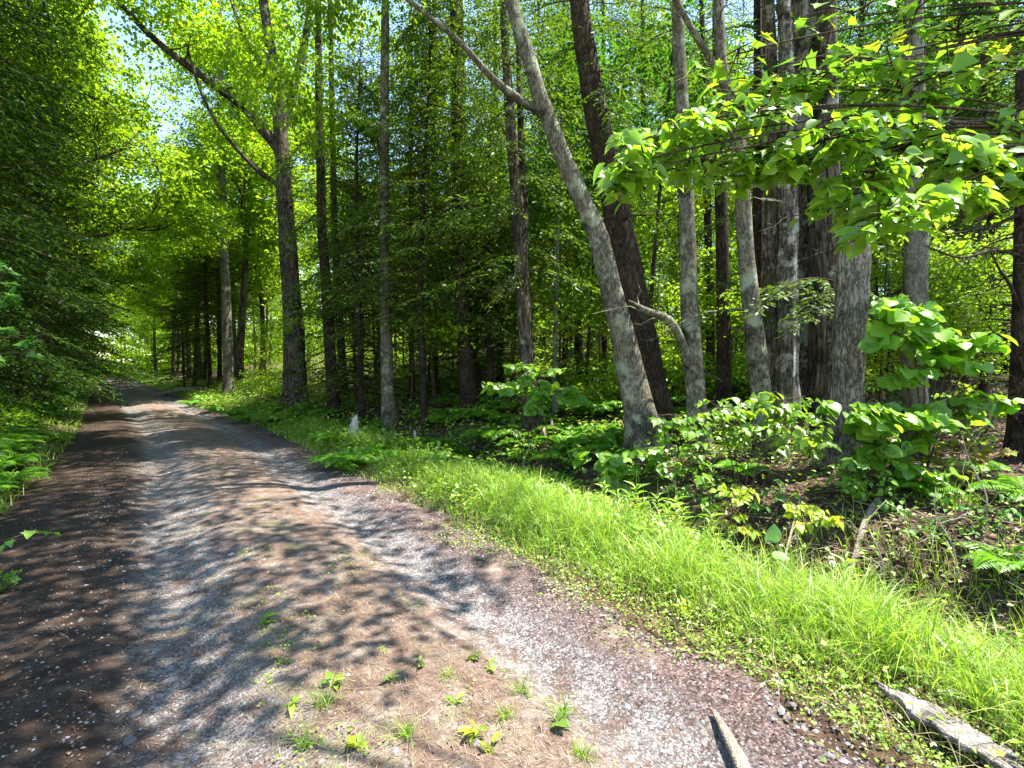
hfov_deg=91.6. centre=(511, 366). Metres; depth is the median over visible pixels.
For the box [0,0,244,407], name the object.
leafy tree
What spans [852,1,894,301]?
hemlock tree
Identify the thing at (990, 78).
hemlock tree
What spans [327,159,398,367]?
slender tree
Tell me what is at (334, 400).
hemlock tree
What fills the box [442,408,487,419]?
fern
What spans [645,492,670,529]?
tall weed
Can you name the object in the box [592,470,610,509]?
tall weed
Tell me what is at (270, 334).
hemlock tree
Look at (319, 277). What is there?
hemlock tree
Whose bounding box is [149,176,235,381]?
hemlock tree
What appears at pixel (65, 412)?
fern
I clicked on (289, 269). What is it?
maple tree
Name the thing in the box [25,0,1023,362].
sky
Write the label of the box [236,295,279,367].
hemlock tree
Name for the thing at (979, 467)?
fern
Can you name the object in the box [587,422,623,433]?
fern
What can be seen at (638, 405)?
maple tree
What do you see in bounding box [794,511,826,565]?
bare sapling
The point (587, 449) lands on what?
fern
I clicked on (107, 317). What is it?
dense hemlock
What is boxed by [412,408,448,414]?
fern
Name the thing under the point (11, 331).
shrub
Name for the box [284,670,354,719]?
grass tuft
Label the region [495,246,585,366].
young hemlock
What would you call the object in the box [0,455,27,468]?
fern
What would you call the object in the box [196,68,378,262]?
leafy tree
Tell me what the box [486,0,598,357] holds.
hemlock tree
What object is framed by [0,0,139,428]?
dense hemlock
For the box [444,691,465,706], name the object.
weed
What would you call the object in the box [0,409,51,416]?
fern
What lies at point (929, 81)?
hemlock tree
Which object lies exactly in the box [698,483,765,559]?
yellow sapling
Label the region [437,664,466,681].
grass tuft
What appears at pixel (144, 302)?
leafy tree
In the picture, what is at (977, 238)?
leafy sapling
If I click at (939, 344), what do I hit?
broadleaf shrub
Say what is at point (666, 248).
slender tree
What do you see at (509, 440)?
fern
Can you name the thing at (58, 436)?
fern
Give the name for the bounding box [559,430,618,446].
fern
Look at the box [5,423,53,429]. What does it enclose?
fern
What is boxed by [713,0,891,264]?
hemlock tree
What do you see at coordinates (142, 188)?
leafy tree
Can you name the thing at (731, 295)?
leafy sapling
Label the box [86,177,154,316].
leafy tree
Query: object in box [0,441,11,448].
fern
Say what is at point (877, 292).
young hemlock
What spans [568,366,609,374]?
fern
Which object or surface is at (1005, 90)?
slender tree
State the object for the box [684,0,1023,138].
maple tree
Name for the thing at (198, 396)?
fern
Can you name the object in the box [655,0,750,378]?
hemlock tree
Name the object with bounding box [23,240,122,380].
dense hemlock
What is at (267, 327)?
leafy sapling
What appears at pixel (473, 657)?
weed
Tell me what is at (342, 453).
fern
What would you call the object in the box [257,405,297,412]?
fern
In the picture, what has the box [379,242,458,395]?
young hemlock
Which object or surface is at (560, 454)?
fern
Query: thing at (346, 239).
slender tree
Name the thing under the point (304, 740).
grass tuft
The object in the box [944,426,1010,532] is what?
bare sapling
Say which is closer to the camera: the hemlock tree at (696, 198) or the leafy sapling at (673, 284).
the leafy sapling at (673, 284)
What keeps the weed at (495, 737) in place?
on the road
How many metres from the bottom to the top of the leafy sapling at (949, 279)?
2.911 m
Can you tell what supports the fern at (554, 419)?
on the ground at (828, 732)
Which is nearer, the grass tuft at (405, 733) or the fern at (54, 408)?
the grass tuft at (405, 733)
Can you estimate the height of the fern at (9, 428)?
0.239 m
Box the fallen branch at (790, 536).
[778,495,801,577]
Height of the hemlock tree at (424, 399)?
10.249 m
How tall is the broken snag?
3.267 m
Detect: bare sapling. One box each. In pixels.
[655,458,684,501]
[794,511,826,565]
[830,531,910,589]
[848,500,908,588]
[916,488,970,576]
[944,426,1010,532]
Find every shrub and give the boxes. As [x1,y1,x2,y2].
[0,259,48,366]
[0,530,60,595]
[480,362,590,464]
[572,446,676,498]
[647,414,715,489]
[695,391,842,515]
[811,461,911,512]
[814,390,1023,487]
[858,294,1017,469]
[908,438,1019,496]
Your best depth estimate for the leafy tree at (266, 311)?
42.79 m
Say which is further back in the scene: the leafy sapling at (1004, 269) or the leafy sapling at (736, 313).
the leafy sapling at (736, 313)
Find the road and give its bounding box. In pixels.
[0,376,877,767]
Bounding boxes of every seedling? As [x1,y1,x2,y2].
[673,595,697,617]
[749,610,769,621]
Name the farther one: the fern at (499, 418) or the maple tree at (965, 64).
the fern at (499, 418)
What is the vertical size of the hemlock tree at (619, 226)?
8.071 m
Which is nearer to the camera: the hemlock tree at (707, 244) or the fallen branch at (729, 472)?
the fallen branch at (729, 472)
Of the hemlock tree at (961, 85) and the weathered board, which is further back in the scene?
the hemlock tree at (961, 85)
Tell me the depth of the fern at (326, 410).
12.23 m
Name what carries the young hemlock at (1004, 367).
on the ground at (828, 732)
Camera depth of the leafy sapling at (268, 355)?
20.80 m
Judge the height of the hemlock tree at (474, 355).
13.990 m
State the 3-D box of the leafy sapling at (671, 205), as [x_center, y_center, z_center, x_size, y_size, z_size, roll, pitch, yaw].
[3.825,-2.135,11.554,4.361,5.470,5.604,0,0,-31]
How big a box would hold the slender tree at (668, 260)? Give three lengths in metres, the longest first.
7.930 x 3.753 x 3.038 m
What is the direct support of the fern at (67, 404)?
on the ground at (828, 732)
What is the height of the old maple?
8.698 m
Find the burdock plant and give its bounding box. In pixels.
[764,524,788,571]
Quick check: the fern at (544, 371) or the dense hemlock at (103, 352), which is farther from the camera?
the dense hemlock at (103, 352)
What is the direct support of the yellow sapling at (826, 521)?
on the ground at (828, 732)
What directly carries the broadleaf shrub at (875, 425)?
on the ground at (828, 732)
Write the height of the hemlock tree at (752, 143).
10.501 m
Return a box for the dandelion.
[829,560,835,572]
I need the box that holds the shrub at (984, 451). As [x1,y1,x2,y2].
[908,438,1019,496]
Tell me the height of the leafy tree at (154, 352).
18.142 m
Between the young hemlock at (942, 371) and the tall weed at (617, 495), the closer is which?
the tall weed at (617, 495)
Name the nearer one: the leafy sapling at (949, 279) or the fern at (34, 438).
the fern at (34, 438)
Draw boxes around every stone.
[123,735,136,744]
[127,709,143,717]
[787,702,797,707]
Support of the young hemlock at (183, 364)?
on the ground at (828, 732)
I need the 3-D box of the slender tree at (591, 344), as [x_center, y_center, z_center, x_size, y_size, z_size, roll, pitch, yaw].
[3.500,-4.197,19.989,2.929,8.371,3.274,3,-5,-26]
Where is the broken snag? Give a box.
[807,190,871,478]
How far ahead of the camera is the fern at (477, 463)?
7.68 m
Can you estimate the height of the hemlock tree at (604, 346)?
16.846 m
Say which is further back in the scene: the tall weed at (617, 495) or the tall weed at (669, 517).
the tall weed at (617, 495)
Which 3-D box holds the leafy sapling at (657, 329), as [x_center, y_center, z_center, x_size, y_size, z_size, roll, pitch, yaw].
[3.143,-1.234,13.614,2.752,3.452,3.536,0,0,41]
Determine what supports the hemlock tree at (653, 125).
on the ground at (828, 732)
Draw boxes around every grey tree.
[143,0,338,396]
[198,0,552,436]
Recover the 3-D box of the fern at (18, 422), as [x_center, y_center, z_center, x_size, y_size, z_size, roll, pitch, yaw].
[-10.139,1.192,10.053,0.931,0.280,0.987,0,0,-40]
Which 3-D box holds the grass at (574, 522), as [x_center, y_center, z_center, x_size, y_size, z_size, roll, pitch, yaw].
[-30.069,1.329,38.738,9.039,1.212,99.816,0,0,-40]
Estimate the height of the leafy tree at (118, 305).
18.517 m
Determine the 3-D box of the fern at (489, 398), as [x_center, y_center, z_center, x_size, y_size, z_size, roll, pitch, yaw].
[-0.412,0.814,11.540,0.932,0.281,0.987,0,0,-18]
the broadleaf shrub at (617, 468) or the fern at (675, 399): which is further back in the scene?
the fern at (675, 399)
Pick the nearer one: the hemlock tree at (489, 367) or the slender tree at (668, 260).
the hemlock tree at (489, 367)
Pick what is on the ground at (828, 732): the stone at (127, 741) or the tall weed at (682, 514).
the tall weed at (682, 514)
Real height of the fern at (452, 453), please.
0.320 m
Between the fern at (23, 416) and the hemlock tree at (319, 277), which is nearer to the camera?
the fern at (23, 416)
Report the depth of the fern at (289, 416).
12.48 m
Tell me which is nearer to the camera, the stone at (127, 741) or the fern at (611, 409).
the stone at (127, 741)
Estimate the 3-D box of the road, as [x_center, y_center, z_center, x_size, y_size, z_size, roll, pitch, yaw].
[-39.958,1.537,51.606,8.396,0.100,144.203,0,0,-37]
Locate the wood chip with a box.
[931,631,955,657]
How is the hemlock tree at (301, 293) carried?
on the ground at (828, 732)
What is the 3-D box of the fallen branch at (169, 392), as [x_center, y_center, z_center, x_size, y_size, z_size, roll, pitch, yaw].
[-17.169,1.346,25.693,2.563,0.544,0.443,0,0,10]
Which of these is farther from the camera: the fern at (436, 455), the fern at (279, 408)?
the fern at (279, 408)
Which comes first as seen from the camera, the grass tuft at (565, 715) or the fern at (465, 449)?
the grass tuft at (565, 715)
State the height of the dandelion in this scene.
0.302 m
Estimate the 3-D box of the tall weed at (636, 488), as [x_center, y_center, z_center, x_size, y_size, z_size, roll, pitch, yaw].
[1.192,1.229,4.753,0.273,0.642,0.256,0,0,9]
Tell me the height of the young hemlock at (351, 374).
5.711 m
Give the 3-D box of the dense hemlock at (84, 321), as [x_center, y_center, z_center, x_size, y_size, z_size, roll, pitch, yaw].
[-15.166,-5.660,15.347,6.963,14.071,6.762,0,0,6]
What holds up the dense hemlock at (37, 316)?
on the ground at (828, 732)
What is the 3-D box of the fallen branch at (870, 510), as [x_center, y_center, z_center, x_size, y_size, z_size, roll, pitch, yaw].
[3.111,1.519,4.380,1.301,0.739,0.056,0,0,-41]
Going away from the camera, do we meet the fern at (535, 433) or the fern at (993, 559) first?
the fern at (993, 559)
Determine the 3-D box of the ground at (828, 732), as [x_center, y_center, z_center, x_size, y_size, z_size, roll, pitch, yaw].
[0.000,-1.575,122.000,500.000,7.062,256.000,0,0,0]
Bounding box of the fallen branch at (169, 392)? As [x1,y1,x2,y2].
[158,387,203,396]
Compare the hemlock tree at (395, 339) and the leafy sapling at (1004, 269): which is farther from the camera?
the hemlock tree at (395, 339)
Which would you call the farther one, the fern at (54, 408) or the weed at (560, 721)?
the fern at (54, 408)
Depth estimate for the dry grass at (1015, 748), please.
2.48 m
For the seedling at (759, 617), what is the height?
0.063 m
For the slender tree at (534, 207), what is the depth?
10.16 m
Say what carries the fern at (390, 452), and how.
on the ground at (828, 732)
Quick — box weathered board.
[874,679,1023,767]
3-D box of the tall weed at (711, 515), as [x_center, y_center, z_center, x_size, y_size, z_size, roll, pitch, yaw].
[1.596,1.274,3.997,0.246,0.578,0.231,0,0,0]
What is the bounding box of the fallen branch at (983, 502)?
[922,484,1023,547]
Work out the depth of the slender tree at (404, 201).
17.70 m
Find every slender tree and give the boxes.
[302,167,378,395]
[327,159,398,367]
[379,156,441,378]
[468,104,536,370]
[479,146,584,294]
[482,0,669,417]
[505,125,562,346]
[561,37,662,391]
[584,171,599,358]
[596,0,743,308]
[611,192,665,366]
[646,166,702,327]
[646,189,678,274]
[651,170,713,253]
[751,4,903,196]
[840,108,901,366]
[848,0,1018,376]
[887,0,1023,391]
[989,56,1023,117]
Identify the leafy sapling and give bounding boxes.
[244,282,351,366]
[244,318,282,376]
[249,316,322,361]
[251,174,404,377]
[254,155,452,392]
[322,240,485,402]
[333,191,552,338]
[360,194,537,398]
[372,256,474,368]
[400,179,583,398]
[415,295,538,352]
[427,194,592,381]
[445,288,551,379]
[448,199,555,345]
[450,168,662,390]
[530,217,701,391]
[570,308,609,348]
[580,161,752,389]
[584,259,673,353]
[648,259,703,343]
[656,248,713,317]
[659,231,760,372]
[669,209,740,325]
[699,266,743,347]
[866,213,1013,420]
[866,216,1012,405]
[867,249,1010,407]
[870,213,1013,303]
[873,165,983,298]
[891,241,1008,304]
[894,216,1013,301]
[932,380,1007,451]
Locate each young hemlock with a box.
[137,299,220,393]
[278,194,426,420]
[294,273,399,410]
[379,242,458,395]
[399,233,496,377]
[437,235,545,393]
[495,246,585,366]
[585,316,613,365]
[868,195,940,357]
[875,218,1010,377]
[932,208,1013,372]
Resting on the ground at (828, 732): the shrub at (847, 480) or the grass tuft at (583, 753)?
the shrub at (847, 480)
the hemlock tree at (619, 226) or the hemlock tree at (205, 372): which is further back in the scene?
the hemlock tree at (205, 372)
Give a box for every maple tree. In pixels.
[93,0,375,414]
[401,0,678,466]
[593,0,730,454]
[635,0,816,461]
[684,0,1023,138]
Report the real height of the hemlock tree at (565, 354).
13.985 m
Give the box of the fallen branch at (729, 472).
[712,466,756,486]
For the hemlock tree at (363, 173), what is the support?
on the ground at (828, 732)
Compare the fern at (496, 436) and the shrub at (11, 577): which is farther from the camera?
the fern at (496, 436)
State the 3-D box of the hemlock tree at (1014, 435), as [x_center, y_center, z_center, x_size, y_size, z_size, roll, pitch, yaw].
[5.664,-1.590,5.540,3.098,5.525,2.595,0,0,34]
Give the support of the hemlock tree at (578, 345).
on the ground at (828, 732)
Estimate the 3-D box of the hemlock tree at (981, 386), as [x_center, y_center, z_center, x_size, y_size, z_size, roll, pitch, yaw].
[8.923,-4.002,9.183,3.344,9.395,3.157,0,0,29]
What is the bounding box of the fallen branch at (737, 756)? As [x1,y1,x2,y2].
[711,708,750,767]
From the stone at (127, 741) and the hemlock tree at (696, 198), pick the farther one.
the hemlock tree at (696, 198)
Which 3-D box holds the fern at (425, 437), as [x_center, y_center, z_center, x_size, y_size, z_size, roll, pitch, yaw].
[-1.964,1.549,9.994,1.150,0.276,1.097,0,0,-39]
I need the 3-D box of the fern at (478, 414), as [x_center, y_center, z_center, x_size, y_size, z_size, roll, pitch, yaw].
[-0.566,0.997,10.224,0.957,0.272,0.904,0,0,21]
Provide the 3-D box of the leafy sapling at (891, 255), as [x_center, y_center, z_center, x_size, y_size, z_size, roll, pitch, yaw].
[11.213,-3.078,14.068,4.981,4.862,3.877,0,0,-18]
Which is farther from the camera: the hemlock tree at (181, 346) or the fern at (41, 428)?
the hemlock tree at (181, 346)
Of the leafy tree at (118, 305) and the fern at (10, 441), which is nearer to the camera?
the fern at (10, 441)
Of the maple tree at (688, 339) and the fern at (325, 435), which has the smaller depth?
the maple tree at (688, 339)
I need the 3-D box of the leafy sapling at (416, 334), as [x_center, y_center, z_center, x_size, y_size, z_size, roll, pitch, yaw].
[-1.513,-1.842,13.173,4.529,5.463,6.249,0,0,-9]
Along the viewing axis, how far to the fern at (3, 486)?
5.46 m
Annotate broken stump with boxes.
[347,414,359,434]
[541,426,548,447]
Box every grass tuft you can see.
[276,720,334,753]
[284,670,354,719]
[374,713,427,756]
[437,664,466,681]
[491,699,523,733]
[507,667,533,697]
[519,688,593,734]
[563,733,597,766]
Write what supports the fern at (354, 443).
on the ground at (828, 732)
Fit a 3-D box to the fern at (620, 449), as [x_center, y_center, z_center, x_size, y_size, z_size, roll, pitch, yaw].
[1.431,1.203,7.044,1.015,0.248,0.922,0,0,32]
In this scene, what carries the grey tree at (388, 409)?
on the ground at (828, 732)
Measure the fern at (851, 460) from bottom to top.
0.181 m
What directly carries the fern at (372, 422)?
on the ground at (828, 732)
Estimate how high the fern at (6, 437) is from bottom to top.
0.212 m
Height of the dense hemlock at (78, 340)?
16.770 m
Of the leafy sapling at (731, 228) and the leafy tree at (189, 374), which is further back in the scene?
the leafy tree at (189, 374)
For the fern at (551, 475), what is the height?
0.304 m
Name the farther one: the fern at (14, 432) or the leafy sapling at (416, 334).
the leafy sapling at (416, 334)
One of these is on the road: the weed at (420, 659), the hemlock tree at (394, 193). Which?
the weed at (420, 659)
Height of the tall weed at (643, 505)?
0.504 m
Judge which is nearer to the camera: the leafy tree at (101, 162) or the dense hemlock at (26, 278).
the dense hemlock at (26, 278)
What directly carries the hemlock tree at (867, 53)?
on the ground at (828, 732)
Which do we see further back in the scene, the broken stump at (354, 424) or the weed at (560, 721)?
the broken stump at (354, 424)
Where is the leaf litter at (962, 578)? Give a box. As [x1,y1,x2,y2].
[0,354,1023,767]
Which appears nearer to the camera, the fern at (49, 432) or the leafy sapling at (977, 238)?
the fern at (49, 432)
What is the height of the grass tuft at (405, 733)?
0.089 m
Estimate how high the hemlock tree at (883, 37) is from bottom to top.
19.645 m
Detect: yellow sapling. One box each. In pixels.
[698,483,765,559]
[782,499,843,576]
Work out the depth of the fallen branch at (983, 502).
4.22 m
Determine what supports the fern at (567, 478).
on the ground at (828, 732)
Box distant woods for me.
[74,223,1009,379]
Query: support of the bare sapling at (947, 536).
on the ground at (828, 732)
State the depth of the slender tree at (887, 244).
11.63 m
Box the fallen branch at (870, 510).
[848,487,885,585]
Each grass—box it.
[0,374,1023,767]
[223,438,1023,767]
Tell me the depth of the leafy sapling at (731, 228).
17.50 m
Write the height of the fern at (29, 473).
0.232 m
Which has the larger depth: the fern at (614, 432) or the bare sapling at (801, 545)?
the fern at (614, 432)
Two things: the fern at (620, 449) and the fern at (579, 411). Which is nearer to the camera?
the fern at (620, 449)
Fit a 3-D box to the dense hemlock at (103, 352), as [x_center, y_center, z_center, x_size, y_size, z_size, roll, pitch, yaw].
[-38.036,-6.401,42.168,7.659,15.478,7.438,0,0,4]
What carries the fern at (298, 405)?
on the ground at (828, 732)
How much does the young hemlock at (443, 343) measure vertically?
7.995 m
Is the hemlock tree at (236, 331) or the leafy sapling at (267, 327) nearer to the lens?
the leafy sapling at (267, 327)
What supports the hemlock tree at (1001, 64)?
on the ground at (828, 732)
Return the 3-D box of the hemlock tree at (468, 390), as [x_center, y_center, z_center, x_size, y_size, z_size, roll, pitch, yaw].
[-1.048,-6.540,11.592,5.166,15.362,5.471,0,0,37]
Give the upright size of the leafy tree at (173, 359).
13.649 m
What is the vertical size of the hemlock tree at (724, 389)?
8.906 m
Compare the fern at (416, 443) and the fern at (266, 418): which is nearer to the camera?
the fern at (416, 443)
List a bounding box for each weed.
[255,611,280,627]
[275,656,289,664]
[278,694,309,717]
[317,672,351,689]
[344,731,367,751]
[379,669,399,686]
[416,654,427,666]
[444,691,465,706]
[455,718,487,744]
[465,651,481,662]
[479,730,502,755]
[485,658,495,670]
[549,711,570,732]
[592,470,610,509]
[607,489,623,511]
[621,487,639,521]
[623,466,650,518]
[634,485,654,523]
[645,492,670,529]
[655,490,675,533]
[663,479,689,534]
[671,501,695,534]
[699,507,725,552]
[829,552,863,599]
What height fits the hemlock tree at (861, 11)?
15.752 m
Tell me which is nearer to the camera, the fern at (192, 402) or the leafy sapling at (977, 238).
the leafy sapling at (977, 238)
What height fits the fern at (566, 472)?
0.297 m
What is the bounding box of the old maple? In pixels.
[762,0,893,434]
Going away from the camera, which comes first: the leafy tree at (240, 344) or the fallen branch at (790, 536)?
the fallen branch at (790, 536)
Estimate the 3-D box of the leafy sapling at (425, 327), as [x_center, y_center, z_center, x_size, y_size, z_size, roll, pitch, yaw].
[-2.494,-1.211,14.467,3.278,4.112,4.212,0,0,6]
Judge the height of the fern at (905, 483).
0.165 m
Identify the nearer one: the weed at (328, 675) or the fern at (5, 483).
the weed at (328, 675)
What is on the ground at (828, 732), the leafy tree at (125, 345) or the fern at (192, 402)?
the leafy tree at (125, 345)
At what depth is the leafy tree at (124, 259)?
35.16 m
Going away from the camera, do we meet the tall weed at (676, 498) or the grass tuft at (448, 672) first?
the grass tuft at (448, 672)
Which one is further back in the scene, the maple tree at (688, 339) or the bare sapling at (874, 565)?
the maple tree at (688, 339)
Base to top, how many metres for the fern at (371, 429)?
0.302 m
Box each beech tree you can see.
[593,72,1023,261]
[805,0,958,462]
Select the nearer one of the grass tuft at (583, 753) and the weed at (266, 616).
the grass tuft at (583, 753)
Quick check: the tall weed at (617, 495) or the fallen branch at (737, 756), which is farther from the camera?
the tall weed at (617, 495)
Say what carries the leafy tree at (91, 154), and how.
on the ground at (828, 732)
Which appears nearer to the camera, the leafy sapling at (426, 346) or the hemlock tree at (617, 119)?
the leafy sapling at (426, 346)
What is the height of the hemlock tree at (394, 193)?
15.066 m
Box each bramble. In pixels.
[665,479,799,533]
[891,480,1023,547]
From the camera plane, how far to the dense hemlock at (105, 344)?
26.52 m
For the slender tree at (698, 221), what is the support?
on the ground at (828, 732)
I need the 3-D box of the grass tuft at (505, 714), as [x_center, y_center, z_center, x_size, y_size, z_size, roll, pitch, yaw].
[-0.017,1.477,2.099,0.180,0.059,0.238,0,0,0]
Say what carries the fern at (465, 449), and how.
on the ground at (828, 732)
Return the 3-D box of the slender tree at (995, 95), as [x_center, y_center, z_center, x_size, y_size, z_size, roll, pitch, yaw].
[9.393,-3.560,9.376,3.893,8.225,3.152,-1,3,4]
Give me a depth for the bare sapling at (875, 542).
3.90 m
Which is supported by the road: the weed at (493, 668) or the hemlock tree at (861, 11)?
the weed at (493, 668)
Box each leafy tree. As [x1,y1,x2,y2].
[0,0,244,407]
[0,54,101,277]
[12,0,233,384]
[17,91,180,388]
[17,197,169,382]
[25,0,177,386]
[79,278,150,324]
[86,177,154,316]
[95,309,160,369]
[96,178,280,379]
[100,241,194,377]
[101,133,310,312]
[105,0,365,385]
[112,145,237,378]
[116,251,173,375]
[116,307,170,371]
[122,290,179,367]
[123,245,213,375]
[168,216,303,368]
[172,140,315,376]
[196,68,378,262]
[238,254,281,366]
[612,0,753,255]
[647,203,735,281]
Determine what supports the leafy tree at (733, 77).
on the ground at (828, 732)
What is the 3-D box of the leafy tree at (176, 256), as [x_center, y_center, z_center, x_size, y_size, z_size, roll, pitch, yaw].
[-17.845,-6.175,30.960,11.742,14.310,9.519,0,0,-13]
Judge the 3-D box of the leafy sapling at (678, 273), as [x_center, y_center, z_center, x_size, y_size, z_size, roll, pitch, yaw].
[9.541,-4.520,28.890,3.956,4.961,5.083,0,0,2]
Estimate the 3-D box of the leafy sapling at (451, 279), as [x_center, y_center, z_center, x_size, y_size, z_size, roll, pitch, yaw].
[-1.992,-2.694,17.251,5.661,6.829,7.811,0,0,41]
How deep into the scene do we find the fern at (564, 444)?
7.81 m
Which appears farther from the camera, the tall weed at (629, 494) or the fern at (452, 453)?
the fern at (452, 453)
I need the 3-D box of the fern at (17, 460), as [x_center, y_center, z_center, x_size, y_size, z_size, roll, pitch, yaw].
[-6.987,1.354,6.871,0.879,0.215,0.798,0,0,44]
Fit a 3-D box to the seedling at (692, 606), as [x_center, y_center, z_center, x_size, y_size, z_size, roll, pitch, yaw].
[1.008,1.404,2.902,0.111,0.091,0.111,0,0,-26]
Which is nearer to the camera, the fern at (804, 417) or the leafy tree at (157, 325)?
the fern at (804, 417)
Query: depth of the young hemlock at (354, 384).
14.31 m
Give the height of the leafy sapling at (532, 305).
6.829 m
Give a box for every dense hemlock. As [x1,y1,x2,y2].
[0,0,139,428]
[0,0,140,415]
[0,0,161,412]
[0,0,170,410]
[0,11,138,401]
[5,101,136,393]
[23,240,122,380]
[30,146,138,393]
[60,295,125,375]
[70,262,116,379]
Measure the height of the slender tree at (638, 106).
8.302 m
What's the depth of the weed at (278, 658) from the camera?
2.53 m
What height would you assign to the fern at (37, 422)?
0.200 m
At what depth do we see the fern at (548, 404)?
10.45 m
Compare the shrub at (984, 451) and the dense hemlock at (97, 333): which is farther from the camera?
the dense hemlock at (97, 333)
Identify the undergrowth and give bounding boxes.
[0,257,1011,430]
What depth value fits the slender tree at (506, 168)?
18.43 m
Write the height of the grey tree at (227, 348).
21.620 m
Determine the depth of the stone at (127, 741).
2.06 m
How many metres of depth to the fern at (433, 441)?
9.41 m
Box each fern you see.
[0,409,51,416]
[0,410,34,416]
[0,414,38,421]
[0,416,40,427]
[0,425,36,433]
[0,430,38,436]
[0,433,30,441]
[0,439,28,448]
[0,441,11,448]
[0,443,44,455]
[0,449,46,461]
[0,454,41,470]
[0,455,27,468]
[0,466,49,478]
[0,468,55,488]
[0,481,20,486]
[0,485,20,490]
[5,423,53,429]
[8,435,49,446]
[11,428,57,434]
[11,432,47,440]
[13,429,43,433]
[20,420,45,424]
[21,427,54,429]
[24,405,68,410]
[41,432,73,441]
[47,409,83,417]
[53,403,74,408]
[174,400,207,405]
[192,404,226,411]
[193,395,222,400]
[217,406,256,415]
[222,411,260,422]
[241,403,270,410]
[251,411,300,424]
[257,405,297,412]
[279,415,314,422]
[287,403,326,413]
[299,447,384,467]
[304,404,357,414]
[305,431,374,445]
[318,452,380,471]
[332,425,382,432]
[339,438,369,448]
[340,439,394,450]
[358,419,382,427]
[365,437,430,450]
[374,449,434,458]
[391,451,447,465]
[397,436,432,442]
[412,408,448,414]
[415,451,461,464]
[417,445,462,456]
[419,412,454,423]
[428,414,460,422]
[428,436,462,448]
[433,395,459,405]
[433,444,472,454]
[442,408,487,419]
[450,403,501,414]
[453,457,505,474]
[461,423,509,439]
[461,456,488,467]
[464,427,520,441]
[469,407,502,419]
[479,396,511,404]
[479,409,519,422]
[485,420,521,433]
[491,399,521,412]
[495,436,549,448]
[498,446,539,461]
[499,414,543,422]
[505,424,521,430]
[507,468,571,485]
[510,464,540,471]
[511,431,558,437]
[511,468,566,485]
[526,435,589,449]
[526,447,596,467]
[531,423,601,435]
[538,381,573,387]
[539,370,572,377]
[539,400,562,412]
[543,413,578,422]
[545,469,581,488]
[558,400,622,416]
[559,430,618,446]
[561,404,584,414]
[566,442,622,454]
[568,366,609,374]
[571,403,617,416]
[581,441,638,457]
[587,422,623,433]
[594,403,622,413]
[602,427,623,442]
[671,394,685,404]
[673,406,686,415]
[705,377,748,389]
[706,460,776,476]
[784,412,821,426]
[838,457,891,476]
[875,477,971,498]
[940,458,1012,472]
[953,541,1023,573]
[962,475,1023,503]
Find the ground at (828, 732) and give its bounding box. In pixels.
[0,304,1023,767]
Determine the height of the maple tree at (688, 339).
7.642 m
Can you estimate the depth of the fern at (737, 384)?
10.90 m
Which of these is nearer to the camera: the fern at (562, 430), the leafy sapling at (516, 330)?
the fern at (562, 430)
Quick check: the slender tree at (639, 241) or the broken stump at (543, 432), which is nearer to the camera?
the broken stump at (543, 432)
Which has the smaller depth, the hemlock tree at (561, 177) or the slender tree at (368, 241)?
the slender tree at (368, 241)
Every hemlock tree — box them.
[145,233,233,386]
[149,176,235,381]
[150,159,258,388]
[154,288,215,374]
[156,234,251,381]
[157,87,272,383]
[210,291,258,350]
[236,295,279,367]
[247,271,280,365]
[250,3,379,419]
[268,161,328,368]
[269,0,394,402]
[270,29,438,426]
[278,116,346,362]
[307,0,499,398]
[315,56,419,374]
[329,0,500,431]
[339,0,591,412]
[342,0,515,388]
[368,0,568,395]
[374,264,404,363]
[391,0,666,443]
[410,71,565,401]
[426,0,580,382]
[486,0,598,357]
[503,1,599,379]
[505,0,687,445]
[514,0,677,381]
[525,0,700,378]
[528,3,631,346]
[552,0,677,342]
[552,0,730,320]
[584,0,729,333]
[638,0,762,334]
[648,5,731,318]
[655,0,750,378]
[655,2,752,414]
[686,0,857,423]
[696,0,777,275]
[696,12,875,329]
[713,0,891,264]
[736,0,896,434]
[837,0,894,311]
[837,0,953,319]
[839,0,1009,296]
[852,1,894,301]
[852,1,1023,335]
[864,16,1023,463]
[865,0,1010,294]
[893,0,1023,394]
[934,0,1023,312]
[934,1,1023,220]
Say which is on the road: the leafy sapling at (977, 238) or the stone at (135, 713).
the stone at (135, 713)
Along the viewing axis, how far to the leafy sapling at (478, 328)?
16.65 m
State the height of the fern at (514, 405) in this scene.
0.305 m
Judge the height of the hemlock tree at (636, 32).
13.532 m
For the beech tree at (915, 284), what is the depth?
5.82 m
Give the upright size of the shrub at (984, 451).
0.605 m
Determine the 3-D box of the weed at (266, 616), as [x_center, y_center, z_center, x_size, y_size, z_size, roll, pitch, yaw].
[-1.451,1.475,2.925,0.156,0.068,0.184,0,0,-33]
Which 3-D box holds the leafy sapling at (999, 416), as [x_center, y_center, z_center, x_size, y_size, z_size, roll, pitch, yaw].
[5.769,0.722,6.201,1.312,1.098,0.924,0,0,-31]
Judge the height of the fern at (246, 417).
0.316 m
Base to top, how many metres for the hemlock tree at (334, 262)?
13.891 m
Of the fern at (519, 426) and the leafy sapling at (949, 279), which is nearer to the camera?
the fern at (519, 426)
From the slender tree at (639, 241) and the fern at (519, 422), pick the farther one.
the slender tree at (639, 241)
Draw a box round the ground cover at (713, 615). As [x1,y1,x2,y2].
[169,377,1023,767]
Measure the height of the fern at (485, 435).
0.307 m

